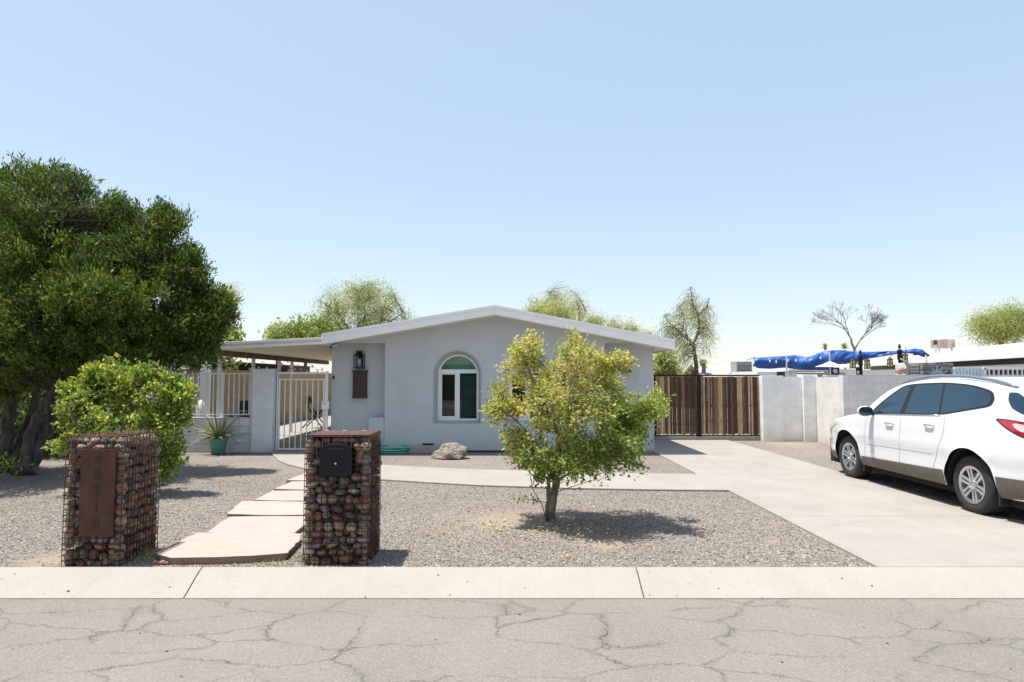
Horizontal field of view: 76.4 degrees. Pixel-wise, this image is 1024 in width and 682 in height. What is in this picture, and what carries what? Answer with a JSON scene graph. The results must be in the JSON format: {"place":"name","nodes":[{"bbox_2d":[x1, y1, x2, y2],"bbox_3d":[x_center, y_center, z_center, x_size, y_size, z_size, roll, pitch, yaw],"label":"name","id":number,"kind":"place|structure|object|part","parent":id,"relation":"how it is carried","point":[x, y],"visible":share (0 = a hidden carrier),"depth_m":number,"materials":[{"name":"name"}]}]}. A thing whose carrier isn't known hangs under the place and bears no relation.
{"place":"outdoors","nodes":[
{"label":"outdoors","id":0,"kind":"place"},
{"bbox_2d":[233,391,239,416],"bbox_3d":[-6.715,1.932,15.864,0.141,1.427,0.143,0,-3,0],"label":"column cactus","id":1,"kind":"object","parent":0,"point":[236,403],"depth_m":15.83,"materials":[{"name":"green plant"}]},
{"bbox_2d":[229,400,249,416],"bbox_3d":[-6.771,2.091,16.511,0.613,1.165,0.530,0,-3,0],"label":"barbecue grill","id":2,"kind":"object","parent":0,"point":[245,407],"visible":0.19,"depth_m":16.33,"materials":[{"name":"black metal"}]},
{"bbox_2d":[171,369,331,422],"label":"tan block wall","id":3,"kind":"structure","parent":0,"point":[304,391],"depth_m":25.96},
{"bbox_2d":[210,361,309,371],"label":"roof","id":4,"kind":"structure","parent":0,"point":[243,367],"depth_m":26.99,"materials":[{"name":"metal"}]},
{"bbox_2d":[277,415,330,450],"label":"patio floor","id":5,"kind":"structure","parent":0,"point":[292,436],"depth_m":21.19,"materials":[{"name":"concrete"}]},
{"bbox_2d":[196,400,204,416],"bbox_3d":[-7.509,2.036,15.808,0.297,1.213,0.256,0,-3,0],"label":"white stump","id":6,"kind":"object","parent":5,"relation":"on","point":[200,406],"visible":0.19,"depth_m":15.74,"materials":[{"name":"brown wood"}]},
{"bbox_2d":[200,365,210,416],"bbox_3d":[-8.459,1.716,17.931,0.220,2.100,0.200,0,-3,0],"label":"white post","id":7,"kind":"object","parent":5,"relation":"on","point":[201,376],"visible":0.29,"depth_m":17.89,"materials":[{"name":"metal"}]},
{"bbox_2d":[215,337,331,431],"bbox_3d":[-5.781,1.545,19.879,2.898,2.668,10.290,0,-3,0],"label":"patio cover","id":8,"kind":"object","parent":5,"relation":"on","point":[308,350],"visible":0.53,"depth_m":16.78,"materials":[{"name":"white metal"}]},
{"bbox_2d":[216,360,322,371],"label":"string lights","id":9,"kind":"object","parent":8,"relation":"hanging from","point":[281,364],"visible":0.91,"depth_m":18.47,"materials":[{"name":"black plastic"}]},
{"bbox_2d":[302,396,324,427],"bbox_3d":[-6.913,2.486,22.784,0.729,1.113,0.484,0,-3,0],"label":"folding chair","id":10,"kind":"object","parent":5,"relation":"on","point":[309,400],"visible":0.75,"depth_m":22.77,"materials":[{"name":"black metal"}]},
{"bbox_2d":[0,598,1023,681],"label":"street","id":11,"kind":"structure","parent":0,"point":[553,640],"depth_m":4.49,"materials":[{"name":"grey asphalt"}]},
{"bbox_2d":[0,567,1021,680],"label":"street grit","id":12,"kind":"object","parent":11,"relation":"on","point":[465,613],"visible":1,"depth_m":4.73,"materials":[{"name":"grey gravel"}]},
{"bbox_2d":[0,400,1023,571],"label":"gravel yard","id":13,"kind":"structure","parent":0,"point":[50,470],"depth_m":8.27,"materials":[{"name":"grey gravel"}]},
{"bbox_2d":[0,452,37,481],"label":"shrub","id":14,"kind":"object","parent":13,"relation":"on","point":[6,466],"visible":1,"depth_m":11.13,"materials":[{"name":"green plant"}]},
{"bbox_2d":[0,385,65,429],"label":"dark bushes","id":15,"kind":"object","parent":13,"relation":"on","point":[25,403],"visible":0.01,"depth_m":16.99,"materials":[{"name":"green plant"}]},
{"bbox_2d":[0,365,142,457],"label":"boundary hedge","id":16,"kind":"object","parent":13,"relation":"on","point":[23,413],"visible":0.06,"depth_m":14.30,"materials":[{"name":"green plant"}]},
{"bbox_2d":[0,360,171,420],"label":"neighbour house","id":17,"kind":"structure","parent":13,"relation":"on","point":[169,370],"depth_m":19.99,"materials":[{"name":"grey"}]},
{"bbox_2d":[60,430,161,566],"bbox_3d":[-3.865,1.511,6.329,0.588,1.230,0.686,0,-3,0],"label":"stone gabion","id":18,"kind":"object","parent":13,"relation":"on","point":[137,479],"visible":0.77,"depth_m":6.07,"materials":[{"name":"stone"}]},
{"bbox_2d":[78,449,116,536],"bbox_3d":[-3.804,1.392,5.990,0.318,0.795,0.048,0,-3,0],"label":"number plate","id":19,"kind":"object","parent":18,"relation":"attached to","point":[97,493],"visible":1,"depth_m":5.97,"materials":[{"name":"metal"}]},
{"bbox_2d":[77,430,150,438],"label":"leaf litter","id":20,"kind":"object","parent":18,"relation":"on","point":[109,432],"visible":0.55,"depth_m":6.22,"materials":[{"name":"brown plant"}]},
{"bbox_2d":[125,427,145,434],"bbox_3d":[-3.752,0.889,6.422,0.247,0.101,0.262,0,-3,0],"label":"grass tuft","id":21,"kind":"object","parent":18,"relation":"on","point":[137,431],"visible":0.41,"depth_m":6.43,"materials":[{"name":"green plant"}]},
{"bbox_2d":[40,352,199,485],"bbox_3d":[-5.822,1.237,9.732,2.104,2.150,1.543,1,-4,-24],"label":"leafy bush","id":22,"kind":"object","parent":13,"relation":"on","point":[85,411],"visible":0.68,"depth_m":9.66,"materials":[{"name":"green plant"}]},
{"bbox_2d":[0,150,243,475],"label":"juniper tree","id":23,"kind":"object","parent":13,"relation":"on","point":[76,289],"visible":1,"depth_m":11.70,"materials":[{"name":"green plant"}]},
{"bbox_2d":[128,553,161,564],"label":"weeds","id":24,"kind":"object","parent":13,"relation":"on","point":[142,560],"visible":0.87,"depth_m":6.11,"materials":[{"name":"green plant"}]},
{"bbox_2d":[45,372,252,451],"bbox_3d":[-8.665,1.679,15.428,5.100,1.882,0.200,0,-3,0],"label":"fence","id":25,"kind":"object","parent":13,"relation":"on","point":[241,445],"depth_m":15.31,"materials":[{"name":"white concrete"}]},
{"bbox_2d":[106,374,199,416],"bbox_3d":[-9.310,1.778,16.875,2.360,1.852,0.100,0,-3,0],"label":"privacy screen","id":26,"kind":"object","parent":13,"relation":"on","point":[195,382],"depth_m":16.85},
{"bbox_2d":[127,543,186,558],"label":"weeds","id":27,"kind":"object","parent":13,"relation":"on","point":[151,550],"visible":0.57,"depth_m":6.31,"materials":[{"name":"green plant"}]},
{"bbox_2d":[157,560,165,564],"bbox_3d":[-3.245,2.050,6.035,0.078,0.036,0.060,0,-3,0],"label":"loose stone","id":28,"kind":"object","parent":13,"relation":"on","point":[161,562],"visible":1,"depth_m":6.01,"materials":[{"name":"beige stone"}]},
{"bbox_2d":[173,334,247,369],"bbox_3d":[-13.284,1.441,22.851,7.738,3.636,3.076,0,-3,0],"label":"oleander hedge","id":29,"kind":"object","parent":13,"relation":"on","point":[232,362],"visible":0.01,"depth_m":22.98,"materials":[{"name":"green plant"}]},
{"bbox_2d":[209,438,227,454],"bbox_3d":[-6.732,2.407,14.923,0.410,0.370,0.410,0,-3,0],"label":"plant pot","id":30,"kind":"object","parent":13,"relation":"on","point":[218,446],"visible":0.94,"depth_m":14.78,"materials":[{"name":"green ceramic"}]},
{"bbox_2d":[188,404,252,445],"bbox_3d":[-6.719,1.917,14.882,1.365,0.965,1.329,0,-3,0],"label":"agave plant","id":31,"kind":"object","parent":30,"relation":"in","point":[217,433],"visible":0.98,"depth_m":14.87,"materials":[{"name":"green plant"}]},
{"bbox_2d":[156,532,300,564],"bbox_3d":[-2.761,2.071,6.520,1.260,0.084,1.007,0,-3,0],"label":"stepping stone","id":32,"kind":"object","parent":13,"relation":"on","point":[214,548],"visible":0.98,"depth_m":6.33,"materials":[{"name":"beige stone"}]},
{"bbox_2d":[214,279,251,357],"bbox_3d":[-13.396,0.216,29.970,2.438,6.518,2.161,-1,-3,17],"label":"wispy tree","id":33,"kind":"object","parent":13,"relation":"on","point":[234,290],"visible":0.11,"depth_m":30.05,"materials":[{"name":"green plant"}]},
{"bbox_2d":[223,323,245,360],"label":"tree","id":34,"kind":"object","parent":13,"relation":"on","point":[236,336],"visible":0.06,"depth_m":31.89,"materials":[{"name":"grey plant"}]},
{"bbox_2d":[207,516,304,532],"bbox_3d":[-2.900,2.137,7.486,1.077,0.064,0.914,0,-3,0],"label":"stepping stone","id":35,"kind":"object","parent":13,"relation":"on","point":[278,524],"visible":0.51,"depth_m":7.46,"materials":[{"name":"beige stone"}]},
{"bbox_2d":[251,369,279,452],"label":"block pillar","id":36,"kind":"structure","parent":13,"relation":"on","point":[264,398],"depth_m":15.26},
{"bbox_2d":[275,371,328,450],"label":"garden gate","id":37,"kind":"structure","parent":36,"relation":"attached to","point":[325,404],"depth_m":15.42,"materials":[{"name":"white metal"}]},
{"bbox_2d":[227,501,306,517],"bbox_3d":[-3.070,2.194,8.463,1.254,0.064,0.937,0,-3,0],"label":"stepping stone","id":38,"kind":"object","parent":13,"relation":"on","point":[268,508],"visible":0.65,"depth_m":8.32,"materials":[{"name":"beige stone"}]},
{"bbox_2d":[261,319,287,363],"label":"willow tree","id":39,"kind":"object","parent":13,"relation":"on","point":[264,334],"visible":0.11,"depth_m":41.91,"materials":[{"name":"green plant"}]},
{"bbox_2d":[254,557,296,566],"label":"weeds","id":40,"kind":"object","parent":13,"relation":"on","point":[272,561],"visible":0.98,"depth_m":6.06,"materials":[{"name":"green plant"}]},
{"bbox_2d":[254,490,306,501],"bbox_3d":[-3.090,2.245,9.351,0.995,0.064,0.821,0,-3,0],"label":"stepping stone","id":41,"kind":"object","parent":13,"relation":"on","point":[294,495],"visible":0.45,"depth_m":9.24,"materials":[{"name":"beige stone"}]},
{"bbox_2d":[274,481,308,490],"bbox_3d":[-3.149,2.298,10.246,0.942,0.064,0.828,0,-3,0],"label":"stepping stone","id":42,"kind":"object","parent":13,"relation":"on","point":[294,485],"visible":0.4,"depth_m":10.06,"materials":[{"name":"beige stone"}]},
{"bbox_2d":[286,473,305,482],"bbox_3d":[-3.223,2.350,11.141,1.010,0.064,0.844,0,-3,0],"label":"stepping stone","id":43,"kind":"object","parent":13,"relation":"on","point":[299,478],"visible":0.28,"depth_m":10.87,"materials":[{"name":"beige stone"}]},
{"bbox_2d":[292,554,310,562],"bbox_3d":[-1.939,2.031,6.154,0.282,0.101,0.218,1,-3,-10],"label":"grass tuft","id":44,"kind":"object","parent":13,"relation":"on","point":[302,557],"visible":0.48,"depth_m":6.13,"materials":[{"name":"plant"}]},
{"bbox_2d":[258,306,374,365],"bbox_3d":[-8.549,0.901,32.672,8.489,5.458,4.557,0,-3,0],"label":"tree","id":45,"kind":"object","parent":13,"relation":"on","point":[307,329],"visible":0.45,"depth_m":32.70,"materials":[{"name":"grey plant"}]},
{"bbox_2d":[302,430,381,565],"bbox_3d":[-1.632,1.500,6.321,0.641,1.232,0.621,0,-3,0],"label":"stone gabion","id":46,"kind":"object","parent":13,"relation":"on","point":[342,514],"visible":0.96,"depth_m":6.06,"materials":[{"name":"stone"}]},
{"bbox_2d":[319,443,354,475],"bbox_3d":[-1.629,1.111,6.232,0.299,0.297,0.468,0,-3,0],"label":"mailbox","id":47,"kind":"object","parent":46,"relation":"in","point":[336,459],"visible":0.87,"depth_m":6.01,"materials":[{"name":"black metal"}]},
{"bbox_2d":[319,443,352,475],"bbox_3d":[-1.629,1.099,6.022,0.299,0.297,0.047,0,-3,0],"label":"door","id":48,"kind":"structure","parent":47,"relation":"in","point":[336,459],"depth_m":6.01,"materials":[{"name":"black metal"}]},
{"bbox_2d":[303,265,419,329],"bbox_3d":[-8.307,-0.228,36.171,5.583,8.152,5.281,-3,-4,39],"label":"mesquite tree","id":49,"kind":"object","parent":13,"relation":"on","point":[368,299],"visible":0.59,"depth_m":35.79,"materials":[{"name":"green plant"}]},
{"bbox_2d":[378,444,411,452],"bbox_3d":[-2.803,2.509,15.150,1.102,0.175,0.669,0,-3,0],"label":"garden hose","id":50,"kind":"object","parent":13,"relation":"on","point":[393,449],"visible":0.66,"depth_m":14.94,"materials":[{"name":"teal rubber"}]},
{"bbox_2d":[410,445,440,453],"bbox_3d":[-1.840,2.522,15.184,1.051,0.170,0.320,0,-3,0],"label":"concrete step","id":51,"kind":"object","parent":13,"relation":"on","point":[422,449],"visible":0.54,"depth_m":15.03,"materials":[{"name":"grey concrete"}]},
{"bbox_2d":[431,443,468,458],"bbox_3d":[-1.356,2.355,14.085,0.827,0.317,0.496,0,-3,0],"label":"boulder","id":52,"kind":"object","parent":13,"relation":"on","point":[451,451],"visible":1,"depth_m":13.95,"materials":[{"name":"stone"}]},
{"bbox_2d":[321,305,674,451],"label":"house","id":53,"kind":"structure","parent":13,"relation":"on","point":[428,378],"depth_m":15.44,"materials":[{"name":"grey paint"}]},
{"bbox_2d":[353,351,364,367],"bbox_3d":[-3.654,0.444,15.592,0.236,0.419,0.258,0,-3,0],"label":"wall lantern","id":54,"kind":"object","parent":53,"relation":"attached to","point":[359,360],"depth_m":15.53,"materials":[{"name":"black metal"}]},
{"bbox_2d":[352,370,367,397],"bbox_3d":[-3.651,1.040,15.623,0.375,0.663,0.125,0,-3,0],"label":"message box","id":55,"kind":"object","parent":53,"relation":"attached to","point":[359,383],"visible":1,"depth_m":15.58,"materials":[{"name":"brown metal"}]},
{"bbox_2d":[438,354,478,419],"bbox_3d":[-1.300,1.117,15.903,1.200,1.789,0.278,0,-3,0],"label":"window","id":56,"kind":"structure","parent":53,"relation":"in","point":[458,375],"depth_m":15.81,"materials":[{"name":"white plastic"}]},
{"bbox_2d":[508,355,547,419],"bbox_3d":[0.404,1.117,15.903,1.200,1.789,0.278,0,-3,0],"label":"window","id":57,"kind":"structure","parent":53,"relation":"in","point":[516,391],"depth_m":15.79,"materials":[{"name":"white plastic"}]},
{"bbox_2d":[270,451,728,491],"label":"walkway","id":58,"kind":"structure","parent":13,"relation":"on","point":[522,479],"depth_m":10.98,"materials":[{"name":"concrete"}]},
{"bbox_2d":[520,293,584,319],"bbox_3d":[1.892,0.565,33.979,4.054,6.288,3.294,1,-4,-18],"label":"tree","id":59,"kind":"object","parent":13,"relation":"on","point":[561,312],"visible":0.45,"depth_m":33.82,"materials":[{"name":"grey plant"}]},
{"bbox_2d":[524,278,595,322],"bbox_3d":[2.833,-0.027,38.083,4.215,7.988,3.669,1,-4,-20],"label":"wispy tree","id":60,"kind":"object","parent":13,"relation":"on","point":[579,307],"visible":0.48,"depth_m":37.98,"materials":[{"name":"green plant"}]},
{"bbox_2d":[392,504,728,562],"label":"fallen leaves","id":61,"kind":"object","parent":13,"relation":"on","point":[542,530],"visible":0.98,"depth_m":7.43,"materials":[{"name":"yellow plant"}]},
{"bbox_2d":[477,323,675,521],"bbox_3d":[0.760,0.999,7.842,2.347,2.458,2.097,0,-3,0],"label":"citrus tree","id":62,"kind":"object","parent":13,"relation":"on","point":[606,454],"visible":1,"depth_m":7.62,"materials":[{"name":"green plant"}]},
{"bbox_2d":[513,473,546,520],"bbox_3d":[0.237,1.871,7.744,0.455,0.614,0.221,1,-3,-18],"label":"sucker shoot","id":63,"kind":"object","parent":62,"relation":"attached to","point":[535,485],"visible":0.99,"depth_m":7.74,"materials":[{"name":"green plant"}]},
{"bbox_2d":[580,307,605,325],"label":"roadside tree","id":64,"kind":"object","parent":13,"relation":"on","point":[594,321],"visible":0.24,"depth_m":43.94,"materials":[{"name":"green plant"}]},
{"bbox_2d":[604,309,630,330],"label":"roadside tree","id":65,"kind":"object","parent":13,"relation":"on","point":[615,323],"visible":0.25,"depth_m":44.90,"materials":[{"name":"green plant"}]},
{"bbox_2d":[622,315,644,332],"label":"roadside tree","id":66,"kind":"object","parent":13,"relation":"on","point":[634,328],"visible":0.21,"depth_m":45.92,"materials":[{"name":"green plant"}]},
{"bbox_2d":[641,321,658,335],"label":"roadside tree","id":67,"kind":"object","parent":13,"relation":"on","point":[648,332],"visible":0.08,"depth_m":46.91,"materials":[{"name":"green plant"}]},
{"bbox_2d":[653,346,691,379],"bbox_3d":[5.984,1.553,24.968,1.698,3.259,1.481,1,-3,-12],"label":"olive bush","id":68,"kind":"object","parent":13,"relation":"on","point":[664,363],"visible":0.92,"depth_m":24.75,"materials":[{"name":"green plant"}]},
{"bbox_2d":[651,286,724,377],"bbox_3d":[7.231,0.447,27.034,3.208,5.700,2.355,0,-3,0],"label":"desert willow","id":69,"kind":"object","parent":13,"relation":"on","point":[692,350],"visible":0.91,"depth_m":26.94,"materials":[{"name":"green plant"}]},
{"bbox_2d":[698,358,707,373],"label":"palm tree","id":70,"kind":"object","parent":13,"relation":"on","point":[702,363],"visible":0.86,"depth_m":39.87,"materials":[{"name":"green plant"}]},
{"bbox_2d":[676,364,731,408],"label":"grey roofed house","id":71,"kind":"structure","parent":13,"relation":"on","point":[718,370],"depth_m":39.96,"materials":[{"name":"white paint"}]},
{"bbox_2d":[654,375,760,440],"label":"driveway gate","id":72,"kind":"structure","parent":13,"relation":"on","point":[740,421],"depth_m":18.24,"materials":[{"name":"brown wood"}]},
{"bbox_2d":[729,361,751,373],"bbox_3d":[10.697,2.220,30.316,0.939,2.534,0.812,0,-3,0],"label":"air conditioner","id":73,"kind":"object","parent":13,"relation":"on","point":[741,366],"visible":0.68,"depth_m":29.98,"materials":[{"name":"grey metal"}]},
{"bbox_2d":[758,376,784,440],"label":"block pillar","id":74,"kind":"structure","parent":13,"relation":"on","point":[771,400],"depth_m":18.01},
{"bbox_2d":[783,377,802,440],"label":"block wall","id":75,"kind":"structure","parent":13,"relation":"on","point":[793,417],"depth_m":18.06,"materials":[{"name":"white concrete"}]},
{"bbox_2d":[797,375,816,441],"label":"block pillar","id":76,"kind":"structure","parent":13,"relation":"on","point":[809,412],"depth_m":17.97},
{"bbox_2d":[816,377,839,444],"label":"block wall","id":77,"kind":"structure","parent":13,"relation":"on","point":[827,402],"depth_m":17.07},
{"bbox_2d":[816,361,845,376],"bbox_3d":[9.568,1.736,19.532,0.837,2.246,0.837,-1,-4,22],"label":"table umbrella","id":78,"kind":"object","parent":13,"relation":"on","point":[829,364],"visible":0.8,"depth_m":19.41,"materials":[{"name":"white fabric"}]},
{"bbox_2d":[822,367,839,376],"bbox_3d":[10.061,1.868,20.340,0.550,2.076,0.272,0,-3,0],"label":"air conditioner","id":79,"kind":"object","parent":13,"relation":"on","point":[835,371],"visible":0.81,"depth_m":20.28,"materials":[{"name":"white metal"}]},
{"bbox_2d":[748,349,929,376],"bbox_3d":[10.876,1.619,21.601,5.822,2.720,1.262,0,-3,0],"label":"blue tarp","id":80,"kind":"object","parent":13,"relation":"on","point":[836,356],"visible":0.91,"depth_m":21.52,"materials":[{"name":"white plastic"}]},
{"bbox_2d":[809,299,889,374],"bbox_3d":[20.785,0.717,40.075,4.473,6.672,2.161,-2,-4,26],"label":"bare tree","id":81,"kind":"object","parent":13,"relation":"on","point":[873,320],"visible":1,"depth_m":40.00,"materials":[{"name":"grey plant"}]},
{"bbox_2d":[858,350,862,374],"bbox_3d":[11.135,1.600,20.742,0.145,2.658,0.145,0,-3,0],"label":"lamp post","id":82,"kind":"object","parent":13,"relation":"on","point":[860,360],"visible":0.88,"depth_m":20.75,"materials":[{"name":"black metal"}]},
{"bbox_2d":[850,353,855,367],"bbox_3d":[10.672,0.605,20.399,0.200,0.507,0.200,0,-3,0],"label":"garden lantern","id":83,"kind":"object","parent":82,"relation":"attached to","point":[852,362],"visible":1,"depth_m":20.33,"materials":[{"name":"yellow glass"}]},
{"bbox_2d":[864,353,870,368],"bbox_3d":[11.127,0.624,20.398,0.200,0.507,0.200,0,-3,0],"label":"garden lantern","id":84,"kind":"object","parent":82,"relation":"attached to","point":[867,364],"visible":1,"depth_m":20.33,"materials":[{"name":"yellow glass"}]},
{"bbox_2d":[897,344,902,362],"bbox_3d":[12.394,1.509,20.747,0.168,2.840,0.168,0,-3,0],"label":"lamp post","id":85,"kind":"object","parent":13,"relation":"on","point":[899,353],"visible":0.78,"depth_m":20.76,"materials":[{"name":"black metal"}]},
{"bbox_2d":[839,343,1023,374],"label":"white house","id":86,"kind":"structure","parent":13,"relation":"on","point":[1008,355],"depth_m":29.85,"materials":[{"name":"paint"}]},
{"bbox_2d":[930,339,954,352],"bbox_3d":[25.364,0.452,38.439,1.092,1.081,0.800,0,-3,0],"label":"rooftop cooler","id":87,"kind":"object","parent":86,"relation":"on","point":[941,343],"visible":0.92,"depth_m":38.07,"materials":[{"name":"beige metal"}]},
{"bbox_2d":[952,367,1023,374],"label":"white fence","id":88,"kind":"object","parent":13,"relation":"on","point":[989,370],"visible":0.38,"depth_m":19.46,"materials":[{"name":"paint"}]},
{"bbox_2d":[0,0,1023,378],"label":"sky","id":89,"kind":"structure","parent":0,"point":[777,160],"materials":[{"name":"blue"}]},
{"bbox_2d":[732,369,854,417],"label":"garden shed","id":90,"kind":"structure","parent":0,"point":[791,372],"depth_m":25.97,"materials":[{"name":"white paint"}]},
{"bbox_2d":[777,372,784,376],"bbox_3d":[10.714,1.329,25.951,0.307,0.214,0.028,0,-3,0],"label":"window","id":91,"kind":"structure","parent":90,"relation":"in","point":[778,373],"depth_m":25.93,"materials":[{"name":"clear glass"}]},
{"bbox_2d":[651,440,1023,566],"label":"driveway","id":92,"kind":"structure","parent":0,"point":[874,523],"depth_m":8.35,"materials":[{"name":"concrete"}]},
{"bbox_2d":[830,374,1023,514],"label":"parked car","id":93,"kind":"object","parent":92,"relation":"on","point":[961,436],"visible":0.99,"depth_m":8.76,"materials":[{"name":"white paint"}]},
{"bbox_3d":[5.905,0.919,10.149,0.133,0.438,0.857,0,-3,0],"label":"side window","id":94,"kind":"part","parent":93,"relation":"part of","materials":[{"name":"blue glass"}]},
{"bbox_3d":[5.910,0.832,9.322,0.137,0.439,0.759,0,-3,0],"label":"side window","id":95,"kind":"part","parent":93,"relation":"part of","materials":[{"name":"blue glass"}]},
{"bbox_3d":[5.912,0.763,8.499,0.128,0.392,0.901,0,-3,0],"label":"side window","id":96,"kind":"part","parent":93,"relation":"part of","materials":[{"name":"blue glass"}]},
{"bbox_3d":[5.968,0.739,7.654,0.066,0.265,0.318,1,-3,-9],"label":"rear window","id":97,"kind":"part","parent":93,"relation":"part of","materials":[{"name":"blue glass"}]},
{"bbox_2d":[886,352,893,367],"bbox_3d":[11.841,0.585,20.401,0.200,0.507,0.200,0,-3,0],"label":"garden lantern","id":98,"kind":"object","parent":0,"point":[889,362],"visible":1,"depth_m":20.34,"materials":[{"name":"yellow glass"}]},
{"bbox_2d":[895,358,910,374],"bbox_3d":[10.325,0.669,17.190,0.399,0.432,0.197,0,-3,0],"label":"clay pot","id":99,"kind":"object","parent":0,"point":[900,370],"visible":1,"depth_m":17.15,"materials":[{"name":"ceramic"}]},
{"bbox_2d":[895,363,911,374],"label":"stucco pillar","id":100,"kind":"structure","parent":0,"point":[897,365],"depth_m":17.75,"materials":[{"name":"white paint"}]},
{"bbox_2d":[902,347,908,362],"bbox_3d":[12.321,0.446,20.409,0.200,0.507,0.200,0,-3,0],"label":"garden lantern","id":101,"kind":"object","parent":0,"point":[905,356],"visible":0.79,"depth_m":20.35,"materials":[{"name":"black glass"}]},
{"bbox_2d":[839,375,1023,416],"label":"block wall","id":102,"kind":"structure","parent":0,"point":[856,392],"depth_m":15.86,"materials":[{"name":"white concrete"}]},
{"bbox_2d":[910,363,953,374],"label":"stone pillar","id":103,"kind":"structure","parent":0,"point":[919,368],"depth_m":17.00,"materials":[{"name":"stone"}]},
{"bbox_2d":[926,366,947,374],"bbox_3d":[11.051,0.826,16.912,0.675,0.429,0.042,0,-3,0],"label":"sun ornament","id":104,"kind":"object","parent":103,"relation":"attached to","point":[937,372],"visible":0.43,"depth_m":16.92,"materials":[{"name":"silver metal"}]},
{"bbox_3d":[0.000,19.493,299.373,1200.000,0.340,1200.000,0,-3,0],"label":"ground","id":105,"kind":"structure","parent":0,"visible":0},
{"bbox_2d":[0,567,1023,598],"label":"kerb","id":106,"kind":"structure","parent":105,"relation":"on","point":[505,582],"depth_m":5.58,"materials":[{"name":"concrete"}]},
{"bbox_2d":[821,343,827,372],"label":"palm tree","id":107,"kind":"object","parent":105,"relation":"on","point":[825,346],"visible":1,"depth_m":69.97,"materials":[{"name":"green plant"}]},
{"bbox_2d":[840,343,848,368],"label":"palm tree","id":108,"kind":"object","parent":105,"relation":"on","point":[843,345],"visible":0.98,"depth_m":89.97,"materials":[{"name":"green plant"}]},
{"bbox_2d":[951,297,1023,346],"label":"mesquite tree","id":109,"kind":"object","parent":105,"relation":"on","point":[1005,327],"visible":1,"depth_m":54.46,"materials":[{"name":"green plant"}]}
]}

